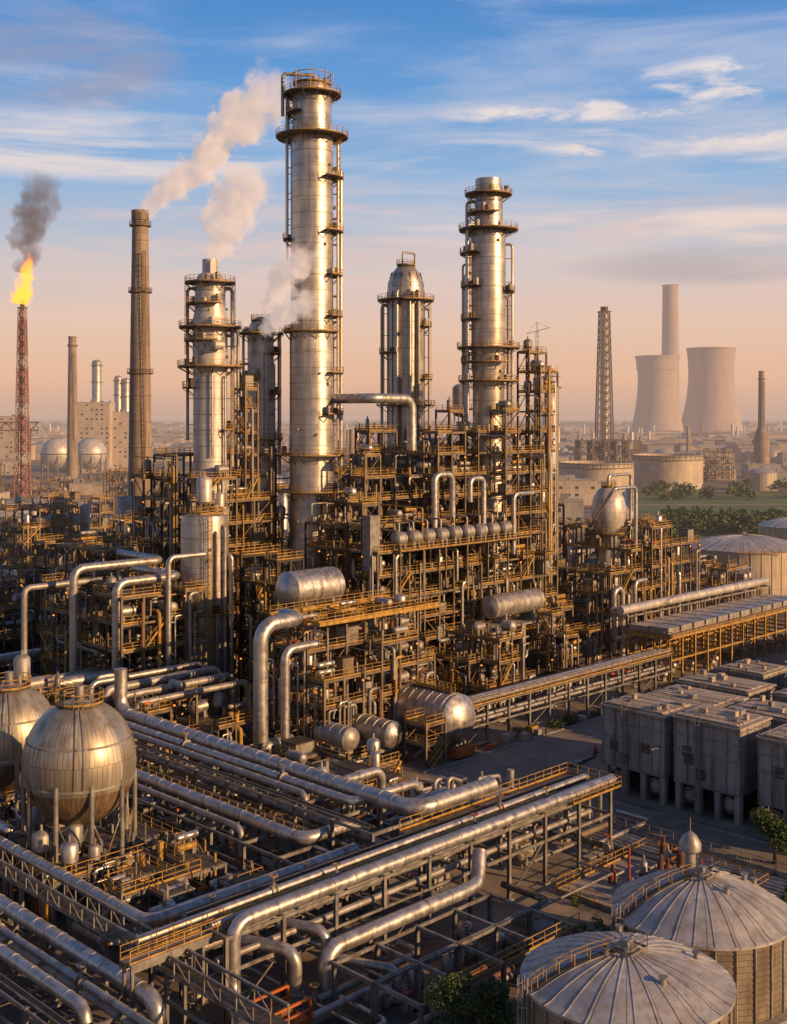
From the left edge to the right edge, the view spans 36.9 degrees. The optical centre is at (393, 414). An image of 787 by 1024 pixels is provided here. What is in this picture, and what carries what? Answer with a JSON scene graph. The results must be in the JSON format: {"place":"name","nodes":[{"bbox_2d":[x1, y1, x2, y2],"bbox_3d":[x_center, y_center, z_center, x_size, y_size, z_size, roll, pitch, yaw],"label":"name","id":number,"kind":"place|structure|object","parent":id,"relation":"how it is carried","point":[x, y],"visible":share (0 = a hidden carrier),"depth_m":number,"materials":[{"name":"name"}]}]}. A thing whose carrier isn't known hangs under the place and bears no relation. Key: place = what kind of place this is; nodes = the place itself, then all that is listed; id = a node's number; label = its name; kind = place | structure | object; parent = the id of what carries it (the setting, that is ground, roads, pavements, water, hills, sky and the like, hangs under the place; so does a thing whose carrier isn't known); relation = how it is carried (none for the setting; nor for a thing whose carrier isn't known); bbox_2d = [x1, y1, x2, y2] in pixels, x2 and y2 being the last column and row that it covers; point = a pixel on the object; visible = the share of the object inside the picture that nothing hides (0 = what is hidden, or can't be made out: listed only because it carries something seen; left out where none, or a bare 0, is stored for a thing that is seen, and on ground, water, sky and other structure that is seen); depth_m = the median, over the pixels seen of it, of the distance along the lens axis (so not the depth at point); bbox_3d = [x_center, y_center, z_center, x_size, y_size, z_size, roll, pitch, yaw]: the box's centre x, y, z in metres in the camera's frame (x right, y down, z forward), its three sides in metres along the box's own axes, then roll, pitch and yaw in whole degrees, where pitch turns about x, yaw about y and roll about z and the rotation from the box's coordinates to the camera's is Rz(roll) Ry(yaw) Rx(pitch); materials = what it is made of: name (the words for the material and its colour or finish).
{"place":"outdoors","nodes":[
{"label":"outdoors","id":0,"kind":"place"},
{"bbox_2d":[0,415,25,467],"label":"power house","id":1,"kind":"structure","parent":0,"point":[7,440],"depth_m":1005.00,"materials":[{"name":"concrete"}]},
{"bbox_2d":[77,399,115,472],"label":"power house","id":2,"kind":"structure","parent":0,"point":[94,418],"depth_m":1000.00,"materials":[{"name":"concrete"}]},
{"bbox_2d":[90,360,102,401],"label":"process column","id":3,"kind":"structure","parent":2,"relation":"on","point":[96,365],"depth_m":1036.66,"materials":[{"name":"metal"}]},
{"bbox_2d":[112,409,128,469],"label":"power house","id":4,"kind":"structure","parent":0,"point":[120,435],"depth_m":1010.00,"materials":[{"name":"concrete"}]},
{"bbox_2d":[0,417,786,1023],"bbox_3d":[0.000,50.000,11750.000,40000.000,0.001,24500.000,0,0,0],"label":"ground","id":5,"kind":"structure","parent":0,"point":[214,1011],"depth_m":114.77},
{"bbox_2d":[0,570,25,669],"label":"process structure","id":6,"kind":"object","parent":5,"relation":"on","point":[12,580],"visible":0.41,"depth_m":232.48,"materials":[{"name":"paint"}]},
{"bbox_2d":[13,300,30,496],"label":"flare stack","id":7,"kind":"object","parent":5,"relation":"on","point":[22,375],"visible":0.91,"depth_m":598.88,"materials":[{"name":"red paint"}]},
{"bbox_2d":[0,671,50,822],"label":"spherical storage tank","id":8,"kind":"object","parent":5,"relation":"on","point":[24,706],"visible":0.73,"depth_m":137.07,"materials":[{"name":"grey metal"}]},
{"bbox_2d":[0,590,68,678],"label":"process structure","id":9,"kind":"object","parent":5,"relation":"on","point":[8,627],"visible":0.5,"depth_m":226.94,"materials":[{"name":"paint"}]},
{"bbox_2d":[0,558,68,649],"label":"process structure","id":10,"kind":"object","parent":5,"relation":"on","point":[27,569],"visible":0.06,"depth_m":251.54,"materials":[{"name":"paint"}]},
{"bbox_2d":[0,494,89,567],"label":"process structure","id":11,"kind":"object","parent":5,"relation":"on","point":[48,521],"visible":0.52,"depth_m":306.77,"materials":[{"name":"paint"}]},
{"bbox_2d":[0,641,98,680],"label":"pipe rack","id":12,"kind":"object","parent":5,"relation":"on","point":[6,659],"visible":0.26,"depth_m":201.40,"materials":[{"name":"brown metal"}]},
{"bbox_2d":[13,650,87,706],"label":"process structure","id":13,"kind":"object","parent":5,"relation":"on","point":[22,663],"visible":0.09,"depth_m":159.84,"materials":[{"name":"paint"}]},
{"bbox_2d":[40,438,66,479],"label":"spherical storage tank","id":14,"kind":"object","parent":5,"relation":"on","point":[53,453],"visible":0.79,"depth_m":890.87,"materials":[{"name":"grey metal"}]},
{"bbox_2d":[26,491,115,554],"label":"process structure","id":15,"kind":"object","parent":5,"relation":"on","point":[99,522],"visible":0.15,"depth_m":344.14,"materials":[{"name":"paint"}]},
{"bbox_2d":[67,336,77,485],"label":"chimney","id":16,"kind":"object","parent":5,"relation":"on","point":[72,442],"visible":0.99,"depth_m":797.14,"materials":[{"name":"concrete"}]},
{"bbox_2d":[43,668,115,709],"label":"pipe rack","id":17,"kind":"object","parent":5,"relation":"on","point":[87,676],"visible":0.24,"depth_m":181.24,"materials":[{"name":"grey metal"}]},
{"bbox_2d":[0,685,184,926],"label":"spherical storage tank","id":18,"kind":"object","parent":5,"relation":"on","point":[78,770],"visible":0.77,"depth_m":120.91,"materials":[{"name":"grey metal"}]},
{"bbox_2d":[78,438,107,478],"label":"spherical storage tank","id":19,"kind":"object","parent":5,"relation":"on","point":[92,453],"visible":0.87,"depth_m":891.51,"materials":[{"name":"grey metal"}]},
{"bbox_2d":[33,529,165,675],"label":"process structure","id":20,"kind":"object","parent":5,"relation":"on","point":[88,545],"visible":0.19,"depth_m":223.99,"materials":[{"name":"paint"}]},
{"bbox_2d":[0,893,209,1023],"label":"pipe rack","id":21,"kind":"object","parent":5,"relation":"on","point":[43,969],"visible":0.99,"depth_m":94.52,"materials":[{"name":"grey metal"}]},
{"bbox_2d":[21,549,208,717],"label":"process structure","id":22,"kind":"object","parent":5,"relation":"on","point":[120,633],"visible":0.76,"depth_m":192.12,"materials":[{"name":"paint"}]},
{"bbox_2d":[103,466,127,508],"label":"process structure","id":23,"kind":"object","parent":5,"relation":"on","point":[112,481],"visible":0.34,"depth_m":564.50,"materials":[{"name":"paint"}]},
{"bbox_2d":[92,508,167,576],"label":"process structure","id":24,"kind":"object","parent":5,"relation":"on","point":[126,520],"visible":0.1,"depth_m":273.15,"materials":[{"name":"paint"}]},
{"bbox_2d":[127,209,153,526],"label":"chimney","id":25,"kind":"object","parent":5,"relation":"on","point":[140,373],"visible":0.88,"depth_m":317.76,"materials":[{"name":"concrete"}]},
{"bbox_2d":[0,845,289,1023],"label":"truss walkway","id":26,"kind":"structure","parent":5,"relation":"on","point":[237,1005],"depth_m":98.28,"materials":[{"name":"grey metal"}]},
{"bbox_2d":[88,661,252,768],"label":"process structure","id":27,"kind":"object","parent":5,"relation":"on","point":[171,687],"visible":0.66,"depth_m":175.30,"materials":[{"name":"paint"}]},
{"bbox_2d":[119,908,234,1022],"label":"access walkway","id":28,"kind":"structure","parent":5,"relation":"on","point":[159,953],"depth_m":94.33,"materials":[{"name":"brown metal"}]},
{"bbox_2d":[0,788,365,954],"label":"pipe frames","id":29,"kind":"structure","parent":5,"relation":"on","point":[165,885],"depth_m":115.59,"materials":[{"name":"brown metal"}]},
{"bbox_2d":[0,835,388,993],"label":"pipe rack","id":30,"kind":"object","parent":5,"relation":"on","point":[161,917],"visible":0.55,"depth_m":109.44,"materials":[{"name":"grey metal"}]},
{"bbox_2d":[180,473,233,705],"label":"regenerator column","id":31,"kind":"structure","parent":5,"relation":"on","point":[206,530],"depth_m":199.96,"materials":[{"name":"silver metal"}]},
{"bbox_2d":[129,446,289,679],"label":"process structure","id":32,"kind":"object","parent":5,"relation":"on","point":[172,496],"visible":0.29,"depth_m":225.31,"materials":[{"name":"paint"}]},
{"bbox_2d":[177,259,242,520],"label":"reactor column","id":33,"kind":"structure","parent":5,"relation":"on","point":[209,325],"depth_m":222.42,"materials":[{"name":"silver metal"}]},
{"bbox_2d":[117,758,366,919],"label":"pipe rack","id":34,"kind":"object","parent":5,"relation":"on","point":[276,858],"visible":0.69,"depth_m":128.14,"materials":[{"name":"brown metal"}]},
{"bbox_2d":[233,375,261,671],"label":"process structure","id":35,"kind":"object","parent":5,"relation":"on","point":[246,385],"visible":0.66,"depth_m":226.07,"materials":[{"name":"paint"}]},
{"bbox_2d":[237,314,283,618],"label":"stripper column","id":36,"kind":"structure","parent":5,"relation":"on","point":[259,333],"depth_m":232.90,"materials":[{"name":"silver metal"}]},
{"bbox_2d":[230,544,316,705],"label":"process structure","id":37,"kind":"object","parent":5,"relation":"on","point":[265,579],"visible":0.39,"depth_m":203.63,"materials":[{"name":"metal"}]},
{"bbox_2d":[251,984,311,1023],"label":"orange skid","id":38,"kind":"object","parent":5,"relation":"on","point":[297,1016],"visible":0.49,"depth_m":94.79,"materials":[{"name":"paint"}]},
{"bbox_2d":[114,667,497,914],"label":"pipe rack","id":39,"kind":"object","parent":5,"relation":"on","point":[276,773],"visible":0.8,"depth_m":134.33,"materials":[{"name":"grey metal"}]},
{"bbox_2d":[216,733,407,828],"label":"process structure","id":40,"kind":"object","parent":5,"relation":"on","point":[300,749],"visible":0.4,"depth_m":152.82,"materials":[{"name":"paint"}]},
{"bbox_2d":[239,917,403,1023],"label":"process pipe","id":41,"kind":"object","parent":5,"relation":"on","point":[288,952],"visible":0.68,"depth_m":99.77,"materials":[{"name":"silver metal"}]},
{"bbox_2d":[0,726,649,1023],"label":"ground piping","id":42,"kind":"object","parent":5,"relation":"on","point":[591,849],"visible":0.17,"depth_m":111.84,"materials":[{"name":"red paint"}]},
{"bbox_2d":[276,67,416,629],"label":"distillation column","id":43,"kind":"structure","parent":5,"relation":"on","point":[311,137],"depth_m":226.50,"materials":[{"name":"silver metal"}]},
{"bbox_2d":[134,762,621,1023],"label":"pipe rack","id":44,"kind":"object","parent":5,"relation":"on","point":[254,910],"visible":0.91,"depth_m":112.53,"materials":[{"name":"grey metal"}]},
{"bbox_2d":[376,251,434,503],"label":"absorber column","id":45,"kind":"structure","parent":5,"relation":"on","point":[405,300],"depth_m":266.41,"materials":[{"name":"metal"}]},
{"bbox_2d":[343,383,469,600],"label":"process structure","id":46,"kind":"object","parent":5,"relation":"on","point":[457,397],"visible":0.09,"depth_m":265.25,"materials":[{"name":"paint"}]},
{"bbox_2d":[26,420,786,427],"bbox_3d":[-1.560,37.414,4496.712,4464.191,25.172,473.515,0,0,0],"label":"distant tree line","id":47,"kind":"object","parent":5,"relation":"on","point":[444,423],"visible":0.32,"depth_m":4418.36,"materials":[{"name":"green plant"}]},
{"bbox_2d":[27,419,786,461],"bbox_3d":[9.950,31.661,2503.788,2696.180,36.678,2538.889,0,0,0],"label":"distant industrial district","id":48,"kind":"object","parent":5,"relation":"on","point":[740,444],"visible":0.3,"depth_m":1739.49,"materials":[{"name":"metal"}]},
{"bbox_2d":[265,396,557,674],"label":"process structure","id":49,"kind":"object","parent":5,"relation":"on","point":[379,547],"visible":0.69,"depth_m":230.22,"materials":[{"name":"paint"}]},
{"bbox_2d":[404,707,474,768],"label":"stair tower","id":50,"kind":"structure","parent":5,"relation":"on","point":[425,740],"depth_m":169.09,"materials":[{"name":"metal"}]},
{"bbox_2d":[311,848,587,1023],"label":"steel pipe frame","id":51,"kind":"object","parent":5,"relation":"on","point":[378,991],"visible":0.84,"depth_m":102.28,"materials":[{"name":"metal"}]},
{"bbox_2d":[424,971,516,1023],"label":"tree","id":52,"kind":"object","parent":5,"relation":"on","point":[468,1004],"visible":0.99,"depth_m":89.75,"materials":[{"name":"green plant"}]},
{"bbox_2d":[435,619,536,707],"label":"process structure","id":53,"kind":"object","parent":5,"relation":"on","point":[492,670],"visible":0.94,"depth_m":203.27,"materials":[{"name":"paint"}]},
{"bbox_2d":[457,177,519,653],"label":"distillation column","id":54,"kind":"structure","parent":5,"relation":"on","point":[487,231],"depth_m":247.03,"materials":[{"name":"metal"}]},
{"bbox_2d":[223,625,786,951],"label":"concrete yard","id":55,"kind":"structure","parent":5,"relation":"on","point":[559,864],"depth_m":136.89,"materials":[{"name":"concrete"}]},
{"bbox_2d":[253,566,438,758],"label":"exchanger structure","id":56,"kind":"object","parent":55,"relation":"on","point":[325,693],"visible":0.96,"depth_m":175.64,"materials":[{"name":"paint"}]},
{"bbox_2d":[396,675,474,753],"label":"horizontal tank","id":57,"kind":"object","parent":55,"relation":"on","point":[458,710],"visible":0.8,"depth_m":174.00,"materials":[{"name":"silver metal"}]},
{"bbox_2d":[315,771,585,883],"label":"pump station","id":58,"kind":"object","parent":55,"relation":"on","point":[450,784],"visible":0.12,"depth_m":137.96,"materials":[{"name":"metal"}]},
{"bbox_2d":[472,660,641,730],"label":"pump station","id":59,"kind":"object","parent":55,"relation":"on","point":[543,692],"visible":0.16,"depth_m":202.44,"materials":[{"name":"metal"}]},
{"bbox_2d":[463,647,672,743],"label":"pipe rack","id":60,"kind":"object","parent":55,"relation":"on","point":[528,703],"visible":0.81,"depth_m":196.37,"materials":[{"name":"grey metal"}]},
{"bbox_2d":[475,683,675,776],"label":"yard clutter","id":61,"kind":"object","parent":55,"relation":"on","point":[524,735],"visible":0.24,"depth_m":180.13,"materials":[{"name":"brown metal"}]},
{"bbox_2d":[497,781,786,898],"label":"pipe trench","id":62,"kind":"object","parent":55,"relation":"on","point":[775,884],"visible":0.41,"depth_m":132.20,"materials":[{"name":"brown metal"}]},
{"bbox_2d":[599,692,699,804],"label":"cooling unit","id":63,"kind":"object","parent":55,"relation":"on","point":[636,727],"visible":0.93,"depth_m":153.80,"materials":[{"name":"grey metal"}]},
{"bbox_2d":[556,836,768,911],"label":"valve yard","id":64,"kind":"structure","parent":55,"relation":"on","point":[630,866],"depth_m":125.81,"materials":[{"name":"concrete"}]},
{"bbox_2d":[608,577,770,668],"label":"pipe rack","id":65,"kind":"object","parent":55,"relation":"on","point":[669,602],"visible":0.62,"depth_m":242.60,"materials":[{"name":"grey metal"}]},
{"bbox_2d":[644,684,748,707],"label":"cooling unit","id":66,"kind":"object","parent":55,"relation":"on","point":[688,694],"visible":0.2,"depth_m":165.43,"materials":[{"name":"grey metal"}]},
{"bbox_2d":[626,594,786,684],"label":"air cooler bank","id":67,"kind":"structure","parent":55,"relation":"on","point":[690,623],"depth_m":234.86,"materials":[{"name":"yellow paint"}]},
{"bbox_2d":[671,704,772,824],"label":"cooling unit","id":68,"kind":"object","parent":55,"relation":"on","point":[715,748],"visible":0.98,"depth_m":146.25,"materials":[{"name":"concrete"}]},
{"bbox_2d":[674,669,776,700],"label":"cooling unit","id":69,"kind":"object","parent":55,"relation":"on","point":[722,682],"visible":0.3,"depth_m":179.07,"materials":[{"name":"grey metal"}]},
{"bbox_2d":[715,658,786,691],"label":"cooling unit","id":70,"kind":"object","parent":55,"relation":"on","point":[750,669],"visible":0.27,"depth_m":193.29,"materials":[{"name":"grey metal"}]},
{"bbox_2d":[726,695,786,729],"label":"cooling unit","id":71,"kind":"object","parent":55,"relation":"on","point":[775,710],"visible":0.12,"depth_m":156.47,"materials":[{"name":"grey metal"}]},
{"bbox_2d":[755,723,786,830],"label":"cooling unit","id":72,"kind":"object","parent":55,"relation":"on","point":[772,767],"visible":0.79,"depth_m":140.24,"materials":[{"name":"concrete"}]},
{"bbox_2d":[477,588,555,673],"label":"horizontal pressure vessel","id":73,"kind":"object","parent":5,"relation":"on","point":[524,604],"visible":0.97,"depth_m":225.45,"materials":[{"name":"metal"}]},
{"bbox_2d":[468,495,564,611],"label":"process structure","id":74,"kind":"object","parent":5,"relation":"on","point":[553,522],"visible":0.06,"depth_m":262.51,"materials":[{"name":"paint"}]},
{"bbox_2d":[517,336,561,644],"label":"process structure","id":75,"kind":"object","parent":5,"relation":"on","point":[539,368],"visible":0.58,"depth_m":249.68,"materials":[{"name":"paint"}]},
{"bbox_2d":[547,494,583,532],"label":"industrial building","id":76,"kind":"structure","parent":5,"relation":"on","point":[574,508],"depth_m":496.38,"materials":[{"name":"concrete"}]},
{"bbox_2d":[526,594,605,673],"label":"process structure","id":77,"kind":"object","parent":5,"relation":"on","point":[564,646],"visible":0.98,"depth_m":227.26,"materials":[{"name":"paint"}]},
{"bbox_2d":[543,475,597,504],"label":"industrial building","id":78,"kind":"structure","parent":5,"relation":"on","point":[572,486],"depth_m":644.15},
{"bbox_2d":[559,459,634,494],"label":"floating roof tank","id":79,"kind":"object","parent":5,"relation":"on","point":[600,471],"visible":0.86,"depth_m":730.29,"materials":[{"name":"metal"}]},
{"bbox_2d":[594,306,613,460],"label":"lattice stack","id":80,"kind":"object","parent":5,"relation":"on","point":[604,339],"visible":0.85,"depth_m":897.03,"materials":[{"name":"paint"}]},
{"bbox_2d":[587,480,629,642],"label":"spherical top vessel","id":81,"kind":"object","parent":5,"relation":"on","point":[610,519],"visible":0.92,"depth_m":257.62,"materials":[{"name":"silver paint"}]},
{"bbox_2d":[575,436,641,461],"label":"process structure","id":82,"kind":"object","parent":5,"relation":"on","point":[623,449],"visible":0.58,"depth_m":887.73,"materials":[{"name":"paint"}]},
{"bbox_2d":[543,473,702,655],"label":"process structure","id":83,"kind":"object","parent":5,"relation":"on","point":[631,588],"visible":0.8,"depth_m":255.02,"materials":[{"name":"paint"}]},
{"bbox_2d":[517,923,736,1023],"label":"storage tank","id":84,"kind":"object","parent":5,"relation":"on","point":[619,976],"visible":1,"depth_m":85.25,"materials":[{"name":"grey metal"}]},
{"bbox_2d":[483,680,776,1023],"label":"shrubs","id":85,"kind":"object","parent":5,"relation":"on","point":[555,722],"visible":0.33,"depth_m":120.33,"materials":[{"name":"green plant"}]},
{"bbox_2d":[630,355,684,432],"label":"cooling tower","id":86,"kind":"structure","parent":5,"relation":"on","point":[657,403],"depth_m":2707.66,"materials":[{"name":"concrete"}]},
{"bbox_2d":[631,452,704,489],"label":"floating roof tank","id":87,"kind":"object","parent":5,"relation":"on","point":[670,468],"visible":0.98,"depth_m":780.50,"materials":[{"name":"metal"}]},
{"bbox_2d":[662,284,679,405],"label":"power station chimney","id":88,"kind":"object","parent":5,"relation":"on","point":[670,331],"visible":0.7,"depth_m":2932.87,"materials":[{"name":"concrete"}]},
{"bbox_2d":[611,818,786,1023],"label":"storage tank","id":89,"kind":"object","parent":5,"relation":"on","point":[735,926],"visible":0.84,"depth_m":98.54,"materials":[{"name":"grey metal"}]},
{"bbox_2d":[623,492,786,538],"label":"grass","id":90,"kind":"structure","parent":5,"relation":"on","point":[761,498],"depth_m":666.29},
{"bbox_2d":[682,347,742,432],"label":"cooling tower","id":91,"kind":"structure","parent":5,"relation":"on","point":[711,403],"depth_m":2711.03,"materials":[{"name":"concrete"}]},
{"bbox_2d":[642,478,786,499],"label":"distant tree row","id":92,"kind":"object","parent":5,"relation":"on","point":[683,491],"visible":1,"depth_m":705.43,"materials":[{"name":"green plant"}]},
{"bbox_2d":[649,505,786,537],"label":"distant tree row","id":93,"kind":"object","parent":5,"relation":"on","point":[700,519],"visible":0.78,"depth_m":498.06,"materials":[{"name":"green plant"}]},
{"bbox_2d":[675,554,760,610],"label":"process structure","id":94,"kind":"object","parent":5,"relation":"on","point":[721,577],"visible":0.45,"depth_m":288.48,"materials":[{"name":"paint"}]},
{"bbox_2d":[703,449,733,481],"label":"process structure","id":95,"kind":"object","parent":5,"relation":"on","point":[717,463],"visible":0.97,"depth_m":873.37,"materials":[{"name":"paint"}]},
{"bbox_2d":[684,530,786,598],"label":"storage tank","id":96,"kind":"object","parent":5,"relation":"on","point":[766,556],"visible":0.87,"depth_m":310.81,"materials":[{"name":"metal"}]},
{"bbox_2d":[753,371,769,462],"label":"chimney","id":97,"kind":"object","parent":5,"relation":"on","point":[761,452],"visible":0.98,"depth_m":1028.05,"materials":[{"name":"concrete"}]},
{"bbox_2d":[747,465,777,490],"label":"storage tank","id":98,"kind":"object","parent":5,"relation":"on","point":[761,478],"visible":0.97,"depth_m":769.57,"materials":[{"name":"metal"}]},
{"bbox_2d":[758,517,786,539],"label":"storage tank","id":99,"kind":"object","parent":5,"relation":"on","point":[776,528],"visible":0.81,"depth_m":386.30,"materials":[{"name":"metal"}]},
{"bbox_2d":[0,0,786,416],"label":"sky","id":100,"kind":"structure","parent":0,"point":[640,146],"materials":[{"name":"blue"}]},
{"bbox_2d":[422,659,786,785],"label":"service road","id":101,"kind":"structure","parent":0,"point":[523,758],"depth_m":172.57,"materials":[{"name":"asphalt"}]},
{"bbox_2d":[505,777,786,872],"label":"service road","id":102,"kind":"structure","parent":0,"point":[756,847],"depth_m":140.77,"materials":[{"name":"asphalt"}]},
{"bbox_2d":[749,806,786,864],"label":"tree","id":103,"kind":"object","parent":102,"relation":"on","point":[776,832],"visible":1,"depth_m":130.70,"materials":[{"name":"green plant"}]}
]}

